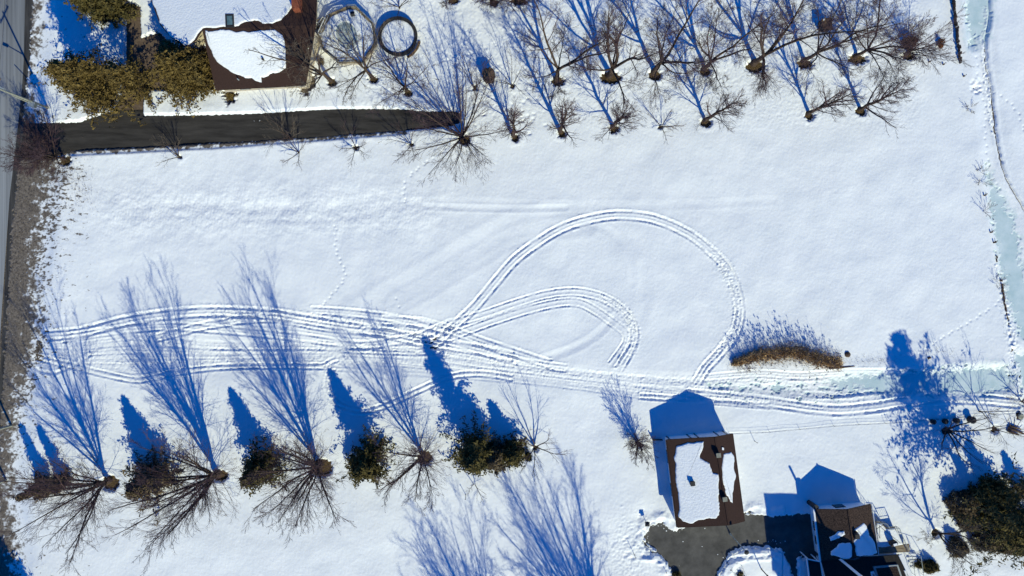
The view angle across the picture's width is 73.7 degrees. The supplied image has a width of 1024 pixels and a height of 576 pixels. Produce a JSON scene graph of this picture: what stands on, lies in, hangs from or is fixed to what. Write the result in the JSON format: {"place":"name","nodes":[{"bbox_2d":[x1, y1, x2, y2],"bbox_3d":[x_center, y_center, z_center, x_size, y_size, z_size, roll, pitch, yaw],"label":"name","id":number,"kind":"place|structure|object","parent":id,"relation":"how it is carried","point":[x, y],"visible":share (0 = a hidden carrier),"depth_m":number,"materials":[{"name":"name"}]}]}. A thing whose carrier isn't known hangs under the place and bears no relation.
{"place":"outdoors","nodes":[
{"label":"outdoors","id":0,"kind":"place"},
{"bbox_2d":[0,0,24,329],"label":"road","id":1,"kind":"structure","parent":0,"point":[12,17],"depth_m":89.59,"materials":[{"name":"asphalt"}]},
{"bbox_2d":[0,0,32,426],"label":"road shoulder","id":2,"kind":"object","parent":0,"point":[28,22],"visible":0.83,"depth_m":89.60},
{"bbox_2d":[0,7,77,575],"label":"verge grass","id":3,"kind":"structure","parent":0,"point":[18,296],"depth_m":89.49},
{"bbox_2d":[116,4,212,109],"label":"garden path","id":4,"kind":"structure","parent":0,"point":[143,49],"depth_m":89.61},
{"bbox_2d":[20,109,459,159],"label":"driveway","id":5,"kind":"structure","parent":0,"point":[124,131],"depth_m":89.60,"materials":[{"name":"asphalt"}]},
{"bbox_2d":[259,103,302,157],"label":"sapling","id":6,"kind":"object","parent":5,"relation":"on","point":[278,129],"visible":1,"depth_m":85.96,"materials":[{"name":"brown plant"}]},
{"bbox_2d":[318,4,376,65],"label":"octagonal deck","id":7,"kind":"structure","parent":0,"point":[357,20],"depth_m":88.15,"materials":[{"name":"grey wood"}]},
{"bbox_2d":[334,18,359,52],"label":"oval pool","id":8,"kind":"structure","parent":7,"relation":"in","point":[353,29],"depth_m":88.11,"materials":[{"name":"white paint"}]},
{"bbox_2d":[378,16,417,56],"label":"round pool","id":9,"kind":"structure","parent":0,"point":[405,39],"depth_m":88.45,"materials":[{"name":"white"}]},
{"bbox_2d":[407,41,420,57],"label":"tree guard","id":10,"kind":"object","parent":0,"point":[414,51],"visible":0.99,"depth_m":89.02,"materials":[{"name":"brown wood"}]},
{"bbox_2d":[0,0,1023,575],"bbox_3d":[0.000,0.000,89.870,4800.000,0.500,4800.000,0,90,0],"label":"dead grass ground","id":11,"kind":"structure","parent":0,"point":[38,349],"depth_m":89.62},
{"bbox_2d":[0,424,12,429],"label":"utility pole","id":12,"kind":"object","parent":11,"relation":"on","point":[7,426],"visible":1,"depth_m":88.47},
{"bbox_2d":[0,78,47,108],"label":"utility pole","id":13,"kind":"object","parent":11,"relation":"on","point":[33,104],"visible":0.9,"depth_m":86.16,"materials":[{"name":"grey wood"}]},
{"bbox_2d":[8,128,60,168],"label":"bare tree","id":14,"kind":"object","parent":11,"relation":"on","point":[43,149],"visible":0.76,"depth_m":86.34,"materials":[{"name":"brown plant"}]},
{"bbox_2d":[12,471,56,502],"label":"evergreen tree","id":15,"kind":"object","parent":11,"relation":"on","point":[17,496],"visible":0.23,"depth_m":86.33,"materials":[{"name":"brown plant"}]},
{"bbox_2d":[0,103,71,182],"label":"bare tree","id":16,"kind":"object","parent":11,"relation":"on","point":[26,168],"visible":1,"depth_m":85.25,"materials":[{"name":"brown plant"}]},
{"bbox_2d":[34,468,73,494],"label":"evergreen tree","id":17,"kind":"object","parent":11,"relation":"on","point":[65,474],"visible":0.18,"depth_m":87.51,"materials":[{"name":"brown plant"}]},
{"bbox_2d":[36,43,145,129],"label":"evergreen tree","id":18,"kind":"object","parent":11,"relation":"on","point":[80,79],"visible":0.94,"depth_m":84.63,"materials":[{"name":"green plant"}]},
{"bbox_2d":[63,0,141,30],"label":"evergreen tree","id":19,"kind":"object","parent":11,"relation":"on","point":[101,11],"visible":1,"depth_m":86.87,"materials":[{"name":"green plant"}]},
{"bbox_2d":[94,78,131,114],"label":"evergreen tree","id":20,"kind":"object","parent":11,"relation":"on","point":[101,94],"visible":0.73,"depth_m":87.72,"materials":[{"name":"green plant"}]},
{"bbox_2d":[82,45,163,127],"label":"evergreen tree","id":21,"kind":"object","parent":11,"relation":"on","point":[119,75],"visible":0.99,"depth_m":85.33,"materials":[{"name":"green plant"}]},
{"bbox_2d":[119,444,187,525],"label":"evergreen tree","id":22,"kind":"object","parent":11,"relation":"on","point":[132,493],"visible":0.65,"depth_m":86.61,"materials":[{"name":"green plant"}]},
{"bbox_2d":[148,134,181,166],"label":"sapling","id":23,"kind":"object","parent":11,"relation":"on","point":[176,153],"visible":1,"depth_m":87.87,"materials":[{"name":"brown plant"}]},
{"bbox_2d":[148,31,225,117],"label":"evergreen tree","id":24,"kind":"object","parent":11,"relation":"on","point":[182,71],"visible":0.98,"depth_m":85.22,"materials":[{"name":"green plant"}]},
{"bbox_2d":[226,92,233,100],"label":"bush","id":25,"kind":"object","parent":11,"relation":"on","point":[229,95],"visible":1,"depth_m":88.95,"materials":[{"name":"green plant"}]},
{"bbox_2d":[151,0,319,92],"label":"house","id":26,"kind":"structure","parent":11,"relation":"on","point":[226,32],"depth_m":85.28,"materials":[{"name":"brown"}]},
{"bbox_2d":[238,434,292,498],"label":"evergreen tree","id":27,"kind":"object","parent":11,"relation":"on","point":[249,464],"visible":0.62,"depth_m":86.38,"materials":[{"name":"green plant"}]},
{"bbox_2d":[278,130,309,168],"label":"sapling","id":28,"kind":"object","parent":11,"relation":"on","point":[293,149],"visible":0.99,"depth_m":87.89,"materials":[{"name":"brown plant"}]},
{"bbox_2d":[243,27,358,106],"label":"bare tree","id":29,"kind":"object","parent":11,"relation":"on","point":[318,71],"visible":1,"depth_m":83.15,"materials":[{"name":"brown plant"}]},
{"bbox_2d":[316,15,326,27],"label":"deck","id":30,"kind":"structure","parent":11,"relation":"on","point":[319,22],"depth_m":88.90,"materials":[{"name":"brown wood"}]},
{"bbox_2d":[302,16,401,104],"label":"bare tree","id":31,"kind":"object","parent":11,"relation":"on","point":[365,67],"visible":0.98,"depth_m":83.54,"materials":[{"name":"brown plant"}]},
{"bbox_2d":[336,424,400,488],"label":"evergreen tree","id":32,"kind":"object","parent":11,"relation":"on","point":[363,464],"visible":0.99,"depth_m":85.63,"materials":[{"name":"green plant"}]},
{"bbox_2d":[367,0,411,30],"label":"bare tree","id":33,"kind":"object","parent":11,"relation":"on","point":[395,6],"visible":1,"depth_m":87.47,"materials":[{"name":"brown plant"}]},
{"bbox_2d":[440,0,459,9],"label":"bare tree","id":34,"kind":"object","parent":11,"relation":"on","point":[445,5],"visible":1,"depth_m":85.58,"materials":[{"name":"brown plant"}]},
{"bbox_2d":[438,410,510,477],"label":"evergreen tree","id":35,"kind":"object","parent":11,"relation":"on","point":[470,456],"visible":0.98,"depth_m":84.62,"materials":[{"name":"green plant"}]},
{"bbox_2d":[467,484,486,502],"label":"sapling","id":36,"kind":"object","parent":11,"relation":"on","point":[477,491],"visible":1,"depth_m":87.69,"materials":[{"name":"brown plant"}]},
{"bbox_2d":[483,67,494,83],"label":"bush","id":37,"kind":"object","parent":11,"relation":"on","point":[486,71],"visible":0.73,"depth_m":87.67,"materials":[{"name":"brown plant"}]},
{"bbox_2d":[486,430,508,477],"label":"evergreen tree","id":38,"kind":"object","parent":11,"relation":"on","point":[494,462],"visible":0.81,"depth_m":86.90,"materials":[{"name":"green plant"}]},
{"bbox_2d":[492,431,531,470],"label":"evergreen tree","id":39,"kind":"object","parent":11,"relation":"on","point":[513,454],"visible":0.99,"depth_m":87.12,"materials":[{"name":"green plant"}]},
{"bbox_2d":[497,0,539,14],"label":"bare tree","id":40,"kind":"object","parent":11,"relation":"on","point":[522,5],"visible":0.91,"depth_m":85.27,"materials":[{"name":"brown plant"}]},
{"bbox_2d":[30,137,1017,401],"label":"weed stubble","id":41,"kind":"object","parent":11,"relation":"on","point":[734,367],"visible":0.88,"depth_m":89.12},
{"bbox_2d":[60,0,995,536],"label":"leaf litter","id":42,"kind":"object","parent":11,"relation":"on","point":[516,138],"visible":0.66,"depth_m":89.58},
{"bbox_2d":[0,440,126,574],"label":"bare tree","id":43,"kind":"object","parent":42,"relation":"on","point":[93,486],"visible":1,"depth_m":80.57,"materials":[{"name":"brown plant"}]},
{"bbox_2d":[100,423,250,575],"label":"bare tree","id":44,"kind":"object","parent":42,"relation":"on","point":[205,483],"visible":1,"depth_m":78.93,"materials":[{"name":"brown plant"}]},
{"bbox_2d":[236,428,356,548],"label":"bare tree","id":45,"kind":"object","parent":42,"relation":"on","point":[308,461],"visible":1,"depth_m":79.42,"materials":[{"name":"brown plant"}]},
{"bbox_2d":[333,119,371,167],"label":"sapling","id":46,"kind":"object","parent":42,"relation":"on","point":[354,145],"visible":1,"depth_m":87.35,"materials":[{"name":"brown plant"}]},
{"bbox_2d":[378,121,418,162],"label":"sapling","id":47,"kind":"object","parent":42,"relation":"on","point":[402,142],"visible":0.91,"depth_m":87.49,"materials":[{"name":"brown plant"}]},
{"bbox_2d":[364,41,442,117],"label":"bare tree","id":48,"kind":"object","parent":42,"relation":"on","point":[400,83],"visible":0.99,"depth_m":84.21,"materials":[{"name":"brown plant"}]},
{"bbox_2d":[369,424,459,515],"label":"bare tree","id":49,"kind":"object","parent":42,"relation":"on","point":[420,461],"visible":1,"depth_m":82.33,"materials":[{"name":"brown plant"}]},
{"bbox_2d":[390,47,517,187],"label":"bare tree","id":50,"kind":"object","parent":42,"relation":"on","point":[460,135],"visible":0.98,"depth_m":84.39,"materials":[{"name":"brown plant"}]},
{"bbox_2d":[455,56,495,102],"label":"sapling","id":51,"kind":"object","parent":42,"relation":"on","point":[475,86],"visible":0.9,"depth_m":85.32,"materials":[{"name":"brown plant"}]},
{"bbox_2d":[472,0,507,13],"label":"bare tree","id":52,"kind":"object","parent":42,"relation":"on","point":[491,2],"visible":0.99,"depth_m":87.06,"materials":[{"name":"brown plant"}]},
{"bbox_2d":[487,42,531,103],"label":"sapling","id":53,"kind":"object","parent":42,"relation":"on","point":[506,82],"visible":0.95,"depth_m":85.89,"materials":[{"name":"brown plant"}]},
{"bbox_2d":[495,97,534,142],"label":"bare tree","id":54,"kind":"object","parent":42,"relation":"on","point":[513,115],"visible":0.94,"depth_m":82.89,"materials":[{"name":"brown plant"}]},
{"bbox_2d":[518,427,569,484],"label":"bare tree","id":55,"kind":"object","parent":42,"relation":"on","point":[525,445],"visible":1,"depth_m":86.42,"materials":[{"name":"brown plant"}]},
{"bbox_2d":[547,97,586,146],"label":"bare tree","id":56,"kind":"object","parent":42,"relation":"on","point":[562,124],"visible":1,"depth_m":82.64,"materials":[{"name":"brown plant"}]},
{"bbox_2d":[509,0,627,105],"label":"bare tree","id":57,"kind":"object","parent":42,"relation":"on","point":[569,63],"visible":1,"depth_m":81.01,"materials":[{"name":"brown plant"}]},
{"bbox_2d":[591,94,645,143],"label":"bare tree","id":58,"kind":"object","parent":42,"relation":"on","point":[616,122],"visible":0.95,"depth_m":83.27,"materials":[{"name":"brown plant"}]},
{"bbox_2d":[625,428,658,469],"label":"shrub","id":59,"kind":"object","parent":42,"relation":"on","point":[638,444],"visible":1,"depth_m":86.37,"materials":[{"name":"brown plant"}]},
{"bbox_2d":[692,87,749,132],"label":"bare tree","id":60,"kind":"object","parent":42,"relation":"on","point":[718,111],"visible":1,"depth_m":82.88,"materials":[{"name":"brown plant"}]},
{"bbox_2d":[678,0,794,104],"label":"bare tree","id":61,"kind":"object","parent":42,"relation":"on","point":[710,78],"visible":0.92,"depth_m":81.12,"materials":[{"name":"brown plant"}]},
{"bbox_2d":[857,66,917,141],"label":"bare tree","id":62,"kind":"object","parent":42,"relation":"on","point":[867,105],"visible":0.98,"depth_m":84.33,"materials":[{"name":"brown plant"}]},
{"bbox_2d":[900,4,972,75],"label":"bare tree","id":63,"kind":"object","parent":42,"relation":"on","point":[931,52],"visible":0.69,"depth_m":85.89,"materials":[{"name":"brown plant"}]},
{"bbox_2d":[936,405,1021,473],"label":"bare tree","id":64,"kind":"object","parent":42,"relation":"on","point":[948,430],"visible":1,"depth_m":85.87,"materials":[{"name":"brown plant"}]},
{"bbox_2d":[992,426,1023,444],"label":"sapling","id":65,"kind":"object","parent":42,"relation":"on","point":[1010,433],"visible":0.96,"depth_m":85.42,"materials":[{"name":"brown plant"}]},
{"bbox_2d":[1016,413,1023,419],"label":"stone post","id":66,"kind":"object","parent":42,"relation":"on","point":[1020,416],"visible":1,"depth_m":88.84,"materials":[{"name":"grey stone"}]},
{"bbox_2d":[566,0,663,121],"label":"bare tree","id":67,"kind":"object","parent":11,"relation":"on","point":[615,65],"visible":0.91,"depth_m":81.34,"materials":[{"name":"brown plant"}]},
{"bbox_2d":[644,109,686,143],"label":"sapling","id":68,"kind":"object","parent":11,"relation":"on","point":[666,126],"visible":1,"depth_m":88.02,"materials":[{"name":"brown plant"}]},
{"bbox_2d":[624,0,723,110],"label":"bare tree","id":69,"kind":"object","parent":11,"relation":"on","point":[663,61],"visible":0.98,"depth_m":80.36,"materials":[{"name":"brown plant"}]},
{"bbox_2d":[731,335,845,377],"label":"reed bed","id":70,"kind":"object","parent":11,"relation":"on","point":[790,350],"visible":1,"depth_m":88.45,"materials":[{"name":"plant"}]},
{"bbox_2d":[737,0,898,107],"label":"bare tree","id":71,"kind":"object","parent":11,"relation":"on","point":[763,76],"visible":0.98,"depth_m":80.37,"materials":[{"name":"brown plant"}]},
{"bbox_2d":[805,79,867,121],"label":"bare tree","id":72,"kind":"object","parent":11,"relation":"on","point":[825,104],"visible":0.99,"depth_m":83.18,"materials":[{"name":"brown plant"}]},
{"bbox_2d":[788,0,920,97],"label":"bare tree","id":73,"kind":"object","parent":11,"relation":"on","point":[804,60],"visible":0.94,"depth_m":81.18,"materials":[{"name":"brown plant"}]},
{"bbox_2d":[800,500,912,575],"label":"house","id":74,"kind":"structure","parent":11,"relation":"on","point":[844,538],"depth_m":86.93,"materials":[{"name":"brown"}]},
{"bbox_2d":[832,504,845,507],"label":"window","id":75,"kind":"structure","parent":74,"relation":"in","point":[835,505],"depth_m":88.19,"materials":[{"name":"glass"}]},
{"bbox_2d":[875,521,909,553],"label":"back deck","id":76,"kind":"structure","parent":74,"relation":"attached to","point":[885,535],"depth_m":88.37,"materials":[{"name":"brown wood"}]},
{"bbox_2d":[888,539,897,546],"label":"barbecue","id":77,"kind":"object","parent":76,"relation":"on","point":[893,542],"visible":1,"depth_m":87.65,"materials":[{"name":"black metal"}]},
{"bbox_2d":[829,0,957,99],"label":"bare tree","id":78,"kind":"object","parent":11,"relation":"on","point":[892,55],"visible":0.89,"depth_m":82.62,"materials":[{"name":"brown plant"}]},
{"bbox_2d":[909,551,923,575],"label":"stairs","id":79,"kind":"structure","parent":11,"relation":"on","point":[912,557],"depth_m":88.50,"materials":[{"name":"white paint"}]},
{"bbox_2d":[912,558,925,569],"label":"bush","id":80,"kind":"object","parent":11,"relation":"on","point":[918,564],"visible":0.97,"depth_m":88.47,"materials":[{"name":"green plant"}]},
{"bbox_2d":[922,559,940,574],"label":"bush","id":81,"kind":"object","parent":11,"relation":"on","point":[931,566],"visible":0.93,"depth_m":88.40,"materials":[{"name":"green plant"}]},
{"bbox_2d":[951,0,961,63],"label":"plank fence","id":82,"kind":"object","parent":11,"relation":"on","point":[953,3],"visible":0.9,"depth_m":88.81,"materials":[{"name":"wood"}]},
{"bbox_2d":[912,516,1002,575],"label":"bare tree","id":83,"kind":"object","parent":11,"relation":"on","point":[955,534],"visible":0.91,"depth_m":84.61,"materials":[{"name":"brown plant"}]},
{"bbox_2d":[946,535,970,559],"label":"bush","id":84,"kind":"object","parent":11,"relation":"on","point":[958,544],"visible":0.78,"depth_m":88.23,"materials":[{"name":"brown plant"}]},
{"bbox_2d":[942,489,980,521],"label":"bush","id":85,"kind":"object","parent":11,"relation":"on","point":[965,509],"visible":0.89,"depth_m":87.92,"materials":[{"name":"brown plant"}]},
{"bbox_2d":[955,513,980,533],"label":"bush","id":86,"kind":"object","parent":11,"relation":"on","point":[960,524],"visible":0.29,"depth_m":88.42,"materials":[{"name":"green plant"}]},
{"bbox_2d":[966,416,976,423],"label":"squat post","id":87,"kind":"object","parent":11,"relation":"on","point":[968,418],"visible":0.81,"depth_m":88.47,"materials":[{"name":"wood"}]},
{"bbox_2d":[939,452,1023,575],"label":"pine tree","id":88,"kind":"object","parent":11,"relation":"on","point":[1013,527],"visible":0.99,"depth_m":81.42,"materials":[{"name":"green plant"}]},
{"bbox_2d":[966,481,997,506],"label":"evergreen tree","id":89,"kind":"object","parent":11,"relation":"on","point":[972,490],"visible":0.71,"depth_m":87.32,"materials":[{"name":"green plant"}]},
{"bbox_2d":[967,527,1007,552],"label":"bush","id":90,"kind":"object","parent":11,"relation":"on","point":[978,535],"visible":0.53,"depth_m":88.10,"materials":[{"name":"green plant"}]},
{"bbox_2d":[969,470,1019,510],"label":"evergreen tree","id":91,"kind":"object","parent":11,"relation":"on","point":[1000,487],"visible":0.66,"depth_m":87.54,"materials":[{"name":"green plant"}]},
{"bbox_2d":[976,503,1021,545],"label":"evergreen tree","id":92,"kind":"object","parent":11,"relation":"on","point":[989,516],"visible":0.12,"depth_m":88.08,"materials":[{"name":"green plant"}]},
{"bbox_2d":[975,404,1023,452],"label":"bare tree","id":93,"kind":"object","parent":11,"relation":"on","point":[993,425],"visible":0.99,"depth_m":84.95,"materials":[{"name":"brown plant"}]},
{"bbox_2d":[1000,280,1012,351],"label":"bank fence","id":94,"kind":"object","parent":11,"relation":"on","point":[1002,286],"visible":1,"depth_m":89.28,"materials":[{"name":"wood"}]},
{"bbox_2d":[994,535,1021,556],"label":"bush","id":95,"kind":"object","parent":11,"relation":"on","point":[1009,552],"visible":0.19,"depth_m":87.96,"materials":[{"name":"green plant"}]},
{"bbox_2d":[1005,475,1023,500],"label":"evergreen tree","id":96,"kind":"object","parent":11,"relation":"on","point":[1016,487],"visible":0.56,"depth_m":88.71,"materials":[{"name":"green plant"}]},
{"bbox_2d":[1007,419,1023,433],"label":"bush","id":97,"kind":"object","parent":11,"relation":"on","point":[1010,428],"visible":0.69,"depth_m":88.97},
{"bbox_2d":[664,431,744,527],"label":"garage","id":98,"kind":"structure","parent":0,"point":[704,481],"depth_m":85.85,"materials":[{"name":"brown"}]},
{"bbox_2d":[643,511,817,575],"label":"garage driveway","id":99,"kind":"structure","parent":0,"point":[696,551],"depth_m":89.60,"materials":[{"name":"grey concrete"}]},
{"bbox_2d":[672,571,680,575],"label":"bush","id":100,"kind":"object","parent":99,"relation":"on","point":[675,573],"visible":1,"depth_m":89.17,"materials":[{"name":"green plant"}]},
{"bbox_2d":[729,533,748,554],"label":"lamp post","id":101,"kind":"object","parent":99,"relation":"on","point":[746,552],"visible":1,"depth_m":84.32,"materials":[{"name":"grey metal"}]},
{"bbox_2d":[708,382,828,394],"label":"ice","id":102,"kind":"structure","parent":0,"point":[776,388],"depth_m":89.59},
{"bbox_2d":[818,18,832,31],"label":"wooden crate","id":103,"kind":"object","parent":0,"point":[823,19],"visible":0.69,"depth_m":87.92,"materials":[{"name":"wood"}]},
{"bbox_2d":[729,412,1019,433],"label":"overhead wire","id":104,"kind":"object","parent":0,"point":[869,424],"visible":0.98,"depth_m":88.75,"materials":[{"name":"metal"}]},
{"bbox_2d":[831,368,1020,395],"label":"ice","id":105,"kind":"structure","parent":0,"point":[978,380],"depth_m":89.59,"materials":[{"name":"ice"}]},
{"bbox_2d":[937,38,944,49],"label":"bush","id":106,"kind":"object","parent":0,"point":[940,46],"visible":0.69,"depth_m":88.81,"materials":[{"name":"brown plant"}]},
{"bbox_2d":[966,0,988,48],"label":"ice","id":107,"kind":"structure","parent":0,"point":[975,10],"depth_m":89.59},
{"bbox_2d":[987,175,1023,338],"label":"ice","id":108,"kind":"structure","parent":0,"point":[1008,250],"depth_m":89.59,"materials":[{"name":"ice"}]},
{"bbox_2d":[983,200,997,219],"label":"sapling","id":109,"kind":"object","parent":108,"relation":"on","point":[989,208],"visible":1,"depth_m":88.56,"materials":[{"name":"brown plant"}]},
{"bbox_2d":[1008,354,1023,395],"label":"ice","id":110,"kind":"structure","parent":0,"point":[1018,358],"depth_m":89.59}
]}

